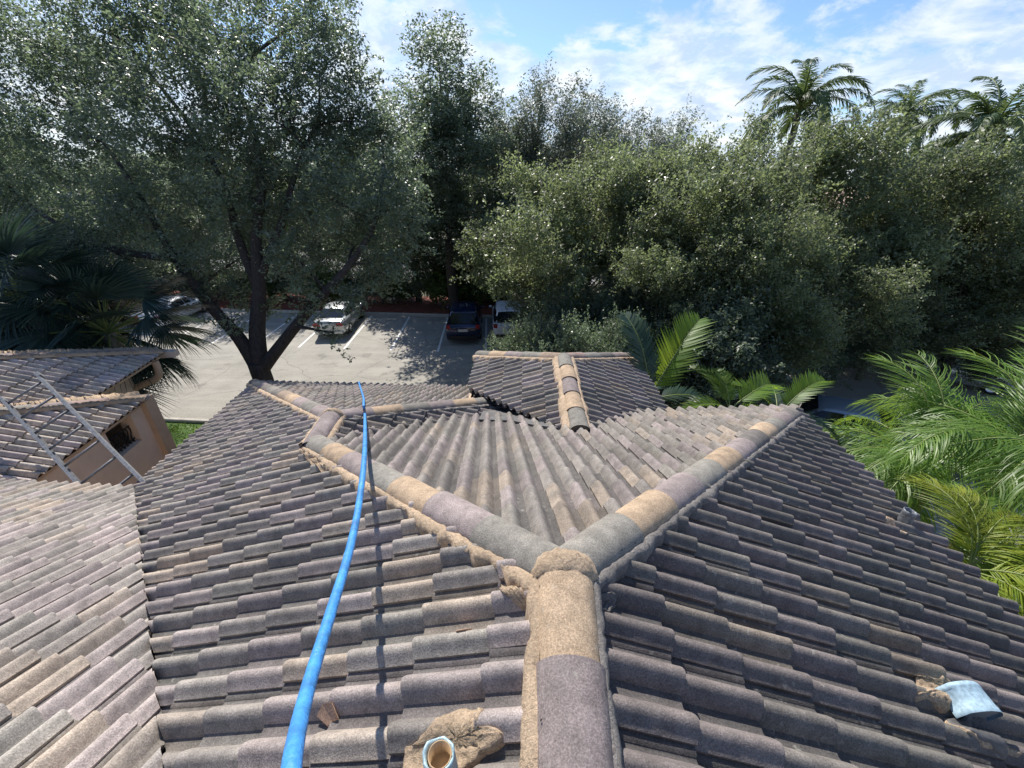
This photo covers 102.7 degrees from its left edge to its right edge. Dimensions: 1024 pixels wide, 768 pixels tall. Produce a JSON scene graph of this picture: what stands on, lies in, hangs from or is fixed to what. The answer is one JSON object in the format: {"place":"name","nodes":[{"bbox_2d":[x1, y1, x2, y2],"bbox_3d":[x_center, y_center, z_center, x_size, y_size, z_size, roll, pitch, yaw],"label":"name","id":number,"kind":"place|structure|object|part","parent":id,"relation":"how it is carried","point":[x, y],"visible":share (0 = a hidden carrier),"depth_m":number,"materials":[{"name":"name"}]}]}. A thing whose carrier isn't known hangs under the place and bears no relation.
{"place":"outdoors","nodes":[
{"label":"outdoors","id":0,"kind":"place"},
{"bbox_2d":[166,422,203,446],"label":"lawn","id":1,"kind":"structure","parent":0,"point":[179,440],"depth_m":14.79,"materials":[{"name":"green plant"}]},
{"bbox_2d":[0,197,135,350],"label":"fan palm","id":2,"kind":"object","parent":1,"relation":"on","point":[27,248],"visible":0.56,"depth_m":10.30,"materials":[{"name":"green plant"}]},
{"bbox_2d":[0,239,159,348],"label":"fan palm","id":3,"kind":"object","parent":1,"relation":"on","point":[113,308],"visible":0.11,"depth_m":12.28,"materials":[{"name":"green plant"}]},
{"bbox_2d":[0,346,178,487],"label":"stucco building","id":4,"kind":"structure","parent":1,"relation":"on","point":[129,426],"depth_m":8.24,"materials":[{"name":"tile"}]},
{"bbox_2d":[105,423,134,453],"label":"window","id":5,"kind":"structure","parent":4,"relation":"in","point":[129,441],"depth_m":8.30,"materials":[{"name":"glass"}]},
{"bbox_2d":[0,236,226,422],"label":"fan palm","id":6,"kind":"object","parent":1,"relation":"on","point":[121,285],"visible":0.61,"depth_m":11.00,"materials":[{"name":"green plant"}]},
{"bbox_2d":[0,0,442,380],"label":"oak tree","id":7,"kind":"object","parent":1,"relation":"on","point":[196,25],"visible":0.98,"depth_m":12.64,"materials":[{"name":"green plant"}]},
{"bbox_2d":[210,250,614,283],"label":"road","id":8,"kind":"structure","parent":0,"point":[357,267],"depth_m":42.72,"materials":[{"name":"grey asphalt"}]},
{"bbox_2d":[856,79,968,160],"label":"royal palm","id":9,"kind":"object","parent":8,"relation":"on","point":[929,109],"visible":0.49,"depth_m":29.87,"materials":[{"name":"green plant"}]},
{"bbox_2d":[0,0,1023,177],"label":"sky","id":10,"kind":"structure","parent":0,"point":[656,52],"materials":[{"name":"blue"}]},
{"bbox_2d":[11,309,1023,455],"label":"car park","id":11,"kind":"structure","parent":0,"point":[413,356],"depth_m":19.91,"materials":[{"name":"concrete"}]},
{"bbox_2d":[0,141,62,329],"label":"tree","id":12,"kind":"object","parent":11,"relation":"on","point":[1,215],"visible":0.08,"depth_m":23.28,"materials":[{"name":"green plant"}]},
{"bbox_2d":[0,129,68,306],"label":"tree","id":13,"kind":"object","parent":11,"relation":"on","point":[27,197],"visible":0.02,"depth_m":25.93,"materials":[{"name":"green plant"}]},
{"bbox_2d":[5,203,174,327],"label":"tree","id":14,"kind":"object","parent":11,"relation":"on","point":[84,246],"visible":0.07,"depth_m":13.96,"materials":[{"name":"green plant"}]},
{"bbox_2d":[132,295,206,325],"bbox_3d":[-21.423,-4.829,25.962,2.180,1.432,4.750,-1,27,-3],"label":"parked car","id":15,"kind":"object","parent":11,"relation":"on","point":[193,300],"visible":0.26,"depth_m":25.61,"materials":[{"name":"white paint"}]},
{"bbox_3d":[-20.680,-4.970,25.233,0.231,0.361,1.069,1,27,1],"label":"side window","id":16,"kind":"part","parent":15,"relation":"part of","materials":[{"name":"black glass"}]},
{"bbox_3d":[-20.748,-5.425,26.170,0.267,0.382,0.912,-1,27,-3],"label":"side window","id":17,"kind":"part","parent":15,"relation":"part of","materials":[{"name":"black glass"}]},
{"bbox_2d":[266,314,296,336],"bbox_3d":[-14.060,-3.348,24.613,0.120,0.001,5.764,-1,27,-3],"label":"stall marking","id":18,"kind":"object","parent":11,"relation":"on","point":[279,327],"visible":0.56,"depth_m":24.66,"materials":[{"name":"white paint"}]},
{"bbox_2d":[312,301,363,334],"bbox_3d":[-10.384,-4.223,24.773,2.180,1.432,4.750,-2,27,-4],"label":"parked car","id":19,"kind":"object","parent":11,"relation":"on","point":[332,320],"visible":0.56,"depth_m":23.24,"materials":[{"name":"silver metal"}]},
{"bbox_3d":[-10.277,-4.052,23.358,1.258,0.353,0.710,-2,27,-4],"label":"rear window","id":20,"kind":"part","parent":19,"relation":"part of","materials":[{"name":"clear glass"}]},
{"bbox_2d":[343,316,371,348],"bbox_3d":[-9.038,-3.164,24.252,0.121,0.001,5.765,-1,27,-3],"label":"stall marking","id":21,"kind":"object","parent":11,"relation":"on","point":[357,333],"visible":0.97,"depth_m":23.88,"materials":[{"name":"white paint"}]},
{"bbox_2d":[390,317,409,349],"bbox_3d":[-6.526,-3.073,24.073,0.118,0.001,5.764,-1,27,-3],"label":"stall marking","id":22,"kind":"object","parent":11,"relation":"on","point":[399,334],"visible":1,"depth_m":23.58,"materials":[{"name":"white paint"}]},
{"bbox_2d":[437,318,447,351],"bbox_3d":[-4.013,-2.981,23.892,0.120,0.001,5.765,-1,27,-3],"label":"stall marking","id":23,"kind":"object","parent":11,"relation":"on","point":[442,335],"visible":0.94,"depth_m":23.50,"materials":[{"name":"white paint"}]},
{"bbox_2d":[446,301,483,339],"bbox_3d":[-2.747,-3.956,23.940,2.260,1.712,4.590,-1,27,-3],"label":"parked car","id":24,"kind":"object","parent":11,"relation":"on","point":[464,320],"visible":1,"depth_m":22.07,"materials":[{"name":"blue paint"}]},
{"bbox_3d":[-2.651,-3.535,22.000,1.364,0.512,0.390,-1,27,-3],"label":"rear window","id":25,"kind":"part","parent":24,"relation":"part of","materials":[{"name":"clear glass"}]},
{"bbox_3d":[-1.938,-3.805,22.613,0.271,0.555,1.208,1,27,2],"label":"side window","id":26,"kind":"part","parent":24,"relation":"part of","materials":[{"name":"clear glass"}]},
{"bbox_2d":[485,319,486,350],"bbox_3d":[-1.502,-2.889,23.713,0.118,0.001,5.764,-1,27,-3],"label":"stall marking","id":27,"kind":"object","parent":11,"relation":"on","point":[486,333],"visible":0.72,"depth_m":23.95,"materials":[{"name":"white paint"}]},
{"bbox_2d":[489,300,521,337],"bbox_3d":[-0.226,-4.044,24.113,2.260,1.712,4.590,-1,27,-3],"label":"parked car","id":28,"kind":"object","parent":11,"relation":"on","point":[499,311],"visible":0.42,"depth_m":22.23,"materials":[{"name":"white paint"}]},
{"bbox_3d":[-0.906,-3.860,22.720,0.271,0.555,1.208,-4,27,-7],"label":"side window","id":29,"kind":"part","parent":28,"relation":"part of","materials":[{"name":"black glass"}]},
{"bbox_3d":[-0.129,-3.624,22.173,1.364,0.512,0.390,-1,27,-3],"label":"rear window","id":30,"kind":"part","parent":28,"relation":"part of","materials":[{"name":"black glass"}]},
{"bbox_2d":[483,311,544,351],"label":"shrub","id":31,"kind":"object","parent":11,"relation":"on","point":[511,345],"visible":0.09,"depth_m":13.56,"materials":[{"name":"green plant"}]},
{"bbox_2d":[516,310,567,352],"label":"shrub","id":32,"kind":"object","parent":11,"relation":"on","point":[543,341],"visible":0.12,"depth_m":12.77,"materials":[{"name":"green plant"}]},
{"bbox_2d":[509,278,582,345],"bbox_3d":[1.523,-1.689,16.035,3.677,5.061,3.395,7,28,14],"label":"shrub","id":33,"kind":"object","parent":11,"relation":"on","point":[550,309],"visible":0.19,"depth_m":15.11,"materials":[{"name":"green plant"}]},
{"bbox_2d":[449,128,681,339],"bbox_3d":[2.149,-5.188,17.633,9.802,9.872,9.105,-8,28,-15],"label":"oak tree","id":34,"kind":"object","parent":11,"relation":"on","point":[525,267],"visible":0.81,"depth_m":15.91,"materials":[{"name":"green plant"}]},
{"bbox_2d":[574,265,653,344],"bbox_3d":[3.814,-2.033,16.476,3.544,5.283,3.839,16,31,28],"label":"shrub","id":35,"kind":"object","parent":11,"relation":"on","point":[621,303],"visible":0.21,"depth_m":15.50,"materials":[{"name":"green plant"}]},
{"bbox_2d":[579,302,650,368],"bbox_3d":[3.568,-0.391,13.742,3.234,4.820,3.502,0,27,0],"label":"shrub","id":36,"kind":"object","parent":11,"relation":"on","point":[615,322],"visible":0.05,"depth_m":12.74,"materials":[{"name":"green plant"}]},
{"bbox_2d":[540,115,731,305],"bbox_3d":[5.885,-6.623,19.745,9.168,10.544,8.687,17,31,29],"label":"oak tree","id":37,"kind":"object","parent":11,"relation":"on","point":[600,150],"visible":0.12,"depth_m":17.31,"materials":[{"name":"green plant"}]},
{"bbox_2d":[605,206,767,387],"bbox_3d":[6.050,-2.738,15.503,6.427,7.391,6.089,15,30,27],"label":"oak tree","id":38,"kind":"object","parent":11,"relation":"on","point":[676,272],"visible":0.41,"depth_m":13.49,"materials":[{"name":"green plant"}]},
{"bbox_2d":[580,134,869,314],"bbox_3d":[7.812,-4.750,16.866,10.230,9.788,9.502,6,28,12],"label":"oak tree","id":39,"kind":"object","parent":11,"relation":"on","point":[709,199],"visible":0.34,"depth_m":13.65,"materials":[{"name":"green plant"}]},
{"bbox_2d":[630,271,830,408],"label":"oak tree","id":40,"kind":"object","parent":11,"relation":"on","point":[722,350],"visible":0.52,"depth_m":12.63,"materials":[{"name":"green plant"}]},
{"bbox_2d":[656,186,862,391],"bbox_3d":[8.634,-2.833,14.969,6.642,8.062,7.011,13,30,23],"label":"oak tree","id":41,"kind":"object","parent":11,"relation":"on","point":[803,325],"visible":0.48,"depth_m":12.68,"materials":[{"name":"green plant"}]},
{"bbox_2d":[759,298,874,393],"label":"oak tree","id":42,"kind":"object","parent":11,"relation":"on","point":[846,358],"visible":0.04,"depth_m":15.35,"materials":[{"name":"green plant"}]},
{"bbox_2d":[681,83,957,285],"bbox_3d":[12.739,-6.733,18.971,9.971,11.465,10.524,-6,28,-13],"label":"oak tree","id":43,"kind":"object","parent":11,"relation":"on","point":[839,153],"visible":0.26,"depth_m":15.19,"materials":[{"name":"green plant"}]},
{"bbox_2d":[758,392,928,460],"bbox_3d":[11.030,1.274,13.984,4.750,1.432,2.180,16,31,28],"label":"parked car","id":44,"kind":"object","parent":11,"relation":"on","point":[829,407],"visible":0.12,"depth_m":13.41,"materials":[{"name":"blue paint"}]},
{"bbox_3d":[10.303,1.052,13.458,0.913,0.382,0.267,16,31,28],"label":"side window","id":45,"kind":"part","parent":44,"relation":"part of","materials":[{"name":"black glass"}]},
{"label":"side window","id":46,"kind":"part","parent":44,"relation":"part of","materials":[{"name":"black glass"}]},
{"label":"rear window","id":47,"kind":"part","parent":44,"relation":"part of","materials":[{"name":"black glass"}]},
{"bbox_2d":[754,199,970,394],"bbox_3d":[12.504,-3.039,15.790,7.209,7.664,6.696,-17,32,-30],"label":"oak tree","id":48,"kind":"object","parent":11,"relation":"on","point":[879,298],"visible":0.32,"depth_m":14.27,"materials":[{"name":"green plant"}]},
{"bbox_2d":[764,109,1023,358],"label":"oak tree","id":49,"kind":"object","parent":11,"relation":"on","point":[997,178],"visible":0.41,"depth_m":14.30,"materials":[{"name":"green plant"}]},
{"bbox_2d":[827,286,961,380],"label":"oak tree","id":50,"kind":"object","parent":11,"relation":"on","point":[907,357],"visible":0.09,"depth_m":16.73,"materials":[{"name":"green plant"}]},
{"bbox_2d":[887,351,1023,395],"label":"parked car","id":51,"kind":"object","parent":11,"relation":"on","point":[984,390],"visible":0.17,"depth_m":17.37,"materials":[{"name":"silver metal"}]},
{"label":"side window","id":52,"kind":"part","parent":51,"relation":"part of","materials":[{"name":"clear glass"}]},
{"bbox_2d":[890,238,1023,399],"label":"oak tree","id":53,"kind":"object","parent":11,"relation":"on","point":[960,332],"visible":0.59,"depth_m":15.04,"materials":[{"name":"green plant"}]},
{"bbox_2d":[912,173,1023,351],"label":"oak tree","id":54,"kind":"object","parent":11,"relation":"on","point":[975,302],"visible":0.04,"depth_m":15.61,"materials":[{"name":"green plant"}]},
{"bbox_2d":[914,186,1023,366],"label":"oak tree","id":55,"kind":"object","parent":11,"relation":"on","point":[994,342],"visible":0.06,"depth_m":15.87,"materials":[{"name":"green plant"}]},
{"bbox_2d":[74,188,991,481],"bbox_3d":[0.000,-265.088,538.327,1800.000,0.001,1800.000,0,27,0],"label":"ground","id":56,"kind":"structure","parent":0,"point":[956,476],"depth_m":13.45,"materials":[{"name":"green plant"}]},
{"bbox_2d":[0,371,144,483],"bbox_3d":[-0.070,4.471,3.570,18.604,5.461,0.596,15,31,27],"label":"aluminium ladder","id":57,"kind":"object","parent":56,"relation":"on","point":[63,466],"visible":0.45,"depth_m":6.13,"materials":[{"name":"silver metal"}]},
{"bbox_2d":[62,167,124,208],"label":"tree","id":58,"kind":"object","parent":56,"relation":"on","point":[85,190],"depth_m":63.29,"materials":[{"name":"green plant"}]},
{"bbox_2d":[79,142,196,215],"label":"tree","id":59,"kind":"object","parent":56,"relation":"on","point":[146,170],"visible":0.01,"depth_m":61.58,"materials":[{"name":"green plant"}]},
{"bbox_2d":[164,417,208,423],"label":"kerb","id":60,"kind":"structure","parent":56,"relation":"on","point":[186,420],"depth_m":15.19,"materials":[{"name":"concrete"}]},
{"bbox_2d":[145,162,236,265],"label":"tree","id":61,"kind":"object","parent":56,"relation":"on","point":[199,222],"visible":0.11,"depth_m":30.28,"materials":[{"name":"green plant"}]},
{"bbox_2d":[159,153,225,216],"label":"tree","id":62,"kind":"object","parent":56,"relation":"on","point":[178,167],"visible":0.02,"depth_m":57.84,"materials":[{"name":"green plant"}]},
{"bbox_2d":[241,159,352,269],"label":"tree","id":63,"kind":"object","parent":56,"relation":"on","point":[313,247],"visible":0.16,"depth_m":29.30,"materials":[{"name":"green plant"}]},
{"bbox_2d":[279,155,360,232],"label":"tree","id":64,"kind":"object","parent":56,"relation":"on","point":[331,193],"visible":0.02,"depth_m":56.66,"materials":[{"name":"green plant"}]},
{"bbox_2d":[312,133,403,262],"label":"tree","id":65,"kind":"object","parent":56,"relation":"on","point":[352,195],"visible":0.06,"depth_m":29.99,"materials":[{"name":"green plant"}]},
{"bbox_2d":[133,307,648,321],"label":"kerb","id":66,"kind":"structure","parent":56,"relation":"on","point":[386,313],"depth_m":26.88,"materials":[{"name":"concrete"}]},
{"bbox_2d":[427,117,551,278],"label":"tree","id":67,"kind":"object","parent":56,"relation":"on","point":[493,178],"visible":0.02,"depth_m":26.75,"materials":[{"name":"green plant"}]},
{"bbox_2d":[0,350,1023,767],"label":"tile roofed house","id":68,"kind":"structure","parent":56,"relation":"on","point":[608,558],"depth_m":2.32,"materials":[{"name":"tile"}]},
{"bbox_2d":[280,382,366,767],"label":"hose","id":69,"kind":"object","parent":68,"relation":"attached to","point":[293,753],"visible":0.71,"depth_m":1.02,"materials":[{"name":"blue rubber"}]},
{"bbox_2d":[317,702,338,726],"bbox_3d":[-0.749,1.344,1.671,0.106,0.092,0.050,15,31,27],"label":"tile shard","id":70,"kind":"object","parent":68,"relation":"on","point":[327,714],"visible":0.94,"depth_m":1.67,"materials":[{"name":"concrete"}]},
{"bbox_2d":[456,629,471,631],"bbox_3d":[-0.206,1.060,1.763,0.072,0.072,0.040,-7,28,-14],"label":"tile shard","id":71,"kind":"object","parent":68,"relation":"on","point":[460,630],"visible":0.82,"depth_m":1.74,"materials":[{"name":"concrete"}]},
{"bbox_2d":[548,304,628,352],"bbox_3d":[2.199,0.016,12.811,3.593,4.945,3.318,-7,28,-13],"label":"shrub","id":72,"kind":"object","parent":56,"relation":"on","point":[574,338],"visible":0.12,"depth_m":12.02,"materials":[{"name":"green plant"}]},
{"bbox_2d":[535,68,660,285],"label":"tree","id":73,"kind":"object","parent":56,"relation":"on","point":[611,130],"visible":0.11,"depth_m":24.87,"materials":[{"name":"green plant"}]},
{"bbox_2d":[616,310,716,407],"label":"broad palm","id":74,"kind":"object","parent":56,"relation":"on","point":[653,366],"visible":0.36,"depth_m":7.86,"materials":[{"name":"green plant"}]},
{"bbox_2d":[635,92,705,213],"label":"tree","id":75,"kind":"object","parent":56,"relation":"on","point":[658,135],"visible":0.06,"depth_m":25.15,"materials":[{"name":"green plant"}]},
{"bbox_2d":[668,364,785,409],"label":"broad palm","id":76,"kind":"object","parent":56,"relation":"on","point":[727,394],"visible":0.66,"depth_m":7.49,"materials":[{"name":"green plant"}]},
{"bbox_2d":[730,369,841,443],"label":"broad palm","id":77,"kind":"object","parent":56,"relation":"on","point":[782,399],"visible":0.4,"depth_m":8.97,"materials":[{"name":"green plant"}]},
{"bbox_2d":[814,187,857,213],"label":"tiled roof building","id":78,"kind":"structure","parent":56,"relation":"on","point":[841,201],"depth_m":41.90,"materials":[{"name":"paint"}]},
{"bbox_2d":[913,130,1022,192],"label":"tree","id":79,"kind":"object","parent":56,"relation":"on","point":[958,149],"visible":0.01,"depth_m":26.66,"materials":[{"name":"green plant"}]},
{"bbox_2d":[128,291,965,314],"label":"mulch bed","id":80,"kind":"object","parent":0,"point":[426,306],"visible":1,"depth_m":28.74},
{"bbox_2d":[0,130,74,227],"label":"tree","id":81,"kind":"object","parent":80,"relation":"on","point":[41,165],"visible":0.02,"depth_m":27.37,"materials":[{"name":"green plant"}]},
{"bbox_2d":[16,161,152,258],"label":"tree","id":82,"kind":"object","parent":80,"relation":"on","point":[70,189],"visible":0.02,"depth_m":28.45,"materials":[{"name":"green plant"}]},
{"bbox_2d":[57,141,199,296],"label":"tree","id":83,"kind":"object","parent":80,"relation":"on","point":[128,165],"visible":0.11,"depth_m":26.88,"materials":[{"name":"green plant"}]},
{"bbox_2d":[151,266,193,295],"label":"shrub","id":84,"kind":"object","parent":80,"relation":"on","point":[170,285],"visible":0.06,"depth_m":30.24,"materials":[{"name":"green plant"}]},
{"bbox_2d":[155,237,216,296],"bbox_3d":[-23.327,-8.194,29.509,4.690,4.395,3.754,17,31,30],"label":"shrub","id":85,"kind":"object","parent":80,"relation":"on","point":[187,290],"visible":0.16,"depth_m":29.01,"materials":[{"name":"green plant"}]},
{"bbox_2d":[202,260,237,296],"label":"shrub","id":86,"kind":"object","parent":80,"relation":"on","point":[224,272],"visible":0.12,"depth_m":29.74,"materials":[{"name":"green plant"}]},
{"bbox_2d":[220,267,251,301],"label":"shrub","id":87,"kind":"object","parent":80,"relation":"on","point":[237,281],"visible":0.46,"depth_m":28.89,"materials":[{"name":"green plant"}]},
{"bbox_2d":[191,144,303,270],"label":"tree","id":88,"kind":"object","parent":80,"relation":"on","point":[238,215],"visible":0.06,"depth_m":27.23,"materials":[{"name":"green plant"}]},
{"bbox_2d":[243,269,283,299],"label":"shrub","id":89,"kind":"object","parent":80,"relation":"on","point":[270,287],"visible":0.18,"depth_m":29.03,"materials":[{"name":"green plant"}]},
{"bbox_2d":[247,249,301,300],"bbox_3d":[-16.632,-7.830,29.344,4.474,3.862,3.581,5,27,9],"label":"shrub","id":90,"kind":"object","parent":80,"relation":"on","point":[282,283],"visible":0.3,"depth_m":28.79,"materials":[{"name":"green plant"}]},
{"bbox_2d":[277,252,328,302],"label":"shrub","id":91,"kind":"object","parent":80,"relation":"on","point":[309,281],"visible":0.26,"depth_m":28.11,"materials":[{"name":"green plant"}]},
{"bbox_2d":[302,260,354,301],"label":"shrub","id":92,"kind":"object","parent":80,"relation":"on","point":[329,275],"visible":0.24,"depth_m":28.05,"materials":[{"name":"green plant"}]},
{"bbox_2d":[330,261,371,300],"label":"shrub","id":93,"kind":"object","parent":80,"relation":"on","point":[350,279],"visible":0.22,"depth_m":28.33,"materials":[{"name":"green plant"}]},
{"bbox_2d":[344,260,403,303],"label":"shrub","id":94,"kind":"object","parent":80,"relation":"on","point":[383,300],"visible":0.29,"depth_m":28.18,"materials":[{"name":"green plant"}]},
{"bbox_2d":[388,271,415,303],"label":"shrub","id":95,"kind":"object","parent":80,"relation":"on","point":[402,296],"visible":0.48,"depth_m":28.69,"materials":[{"name":"green plant"}]},
{"bbox_2d":[354,146,474,301],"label":"tree","id":96,"kind":"object","parent":80,"relation":"on","point":[413,257],"visible":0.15,"depth_m":26.51,"materials":[{"name":"green plant"}]},
{"bbox_2d":[403,232,465,303],"bbox_3d":[-5.577,-8.066,28.460,5.222,5.170,4.180,-19,32,-32],"label":"shrub","id":97,"kind":"object","parent":80,"relation":"on","point":[418,284],"visible":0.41,"depth_m":27.78,"materials":[{"name":"green plant"}]},
{"bbox_2d":[353,7,529,310],"bbox_3d":[-3.863,-11.937,24.263,10.977,15.888,8.819,-11,29,-20],"label":"tree","id":98,"kind":"object","parent":80,"relation":"on","point":[447,131],"visible":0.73,"depth_m":22.18,"materials":[{"name":"green plant"}]},
{"bbox_2d":[417,258,478,309],"bbox_3d":[-3.914,-6.973,28.162,4.164,3.702,4.740,21,34,35],"label":"shrub","id":99,"kind":"object","parent":80,"relation":"on","point":[437,291],"visible":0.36,"depth_m":27.44,"materials":[{"name":"green plant"}]},
{"bbox_2d":[457,256,506,304],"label":"shrub","id":100,"kind":"object","parent":80,"relation":"on","point":[479,297],"visible":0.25,"depth_m":27.88,"materials":[{"name":"green plant"}]},
{"bbox_2d":[479,284,510,301],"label":"shrub","id":101,"kind":"object","parent":80,"relation":"on","point":[494,293],"visible":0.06,"depth_m":28.36,"materials":[{"name":"green plant"}]},
{"bbox_2d":[474,51,602,256],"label":"tree","id":102,"kind":"object","parent":80,"relation":"on","point":[535,136],"visible":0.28,"depth_m":24.41,"materials":[{"name":"green plant"}]},
{"bbox_2d":[734,57,876,157],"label":"royal palm","id":103,"kind":"object","parent":80,"relation":"on","point":[802,96],"visible":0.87,"depth_m":21.23,"materials":[{"name":"green plant"}]},
{"bbox_2d":[894,76,1023,180],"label":"royal palm","id":104,"kind":"object","parent":80,"relation":"on","point":[991,114],"visible":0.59,"depth_m":21.56,"materials":[{"name":"green plant"}]},
{"bbox_2d":[885,482,1023,614],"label":"side car park","id":105,"kind":"structure","parent":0,"point":[938,530],"depth_m":10.88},
{"bbox_2d":[823,350,1023,532],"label":"feather palm","id":106,"kind":"object","parent":105,"relation":"on","point":[885,475],"visible":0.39,"depth_m":8.17,"materials":[{"name":"green plant"}]},
{"bbox_2d":[846,322,1023,558],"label":"feather palm","id":107,"kind":"object","parent":105,"relation":"on","point":[996,438],"visible":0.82,"depth_m":7.03,"materials":[{"name":"green plant"}]},
{"bbox_2d":[896,472,1023,616],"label":"feather palm","id":108,"kind":"object","parent":105,"relation":"on","point":[990,547],"visible":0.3,"depth_m":5.61,"materials":[{"name":"green plant"}]}
]}

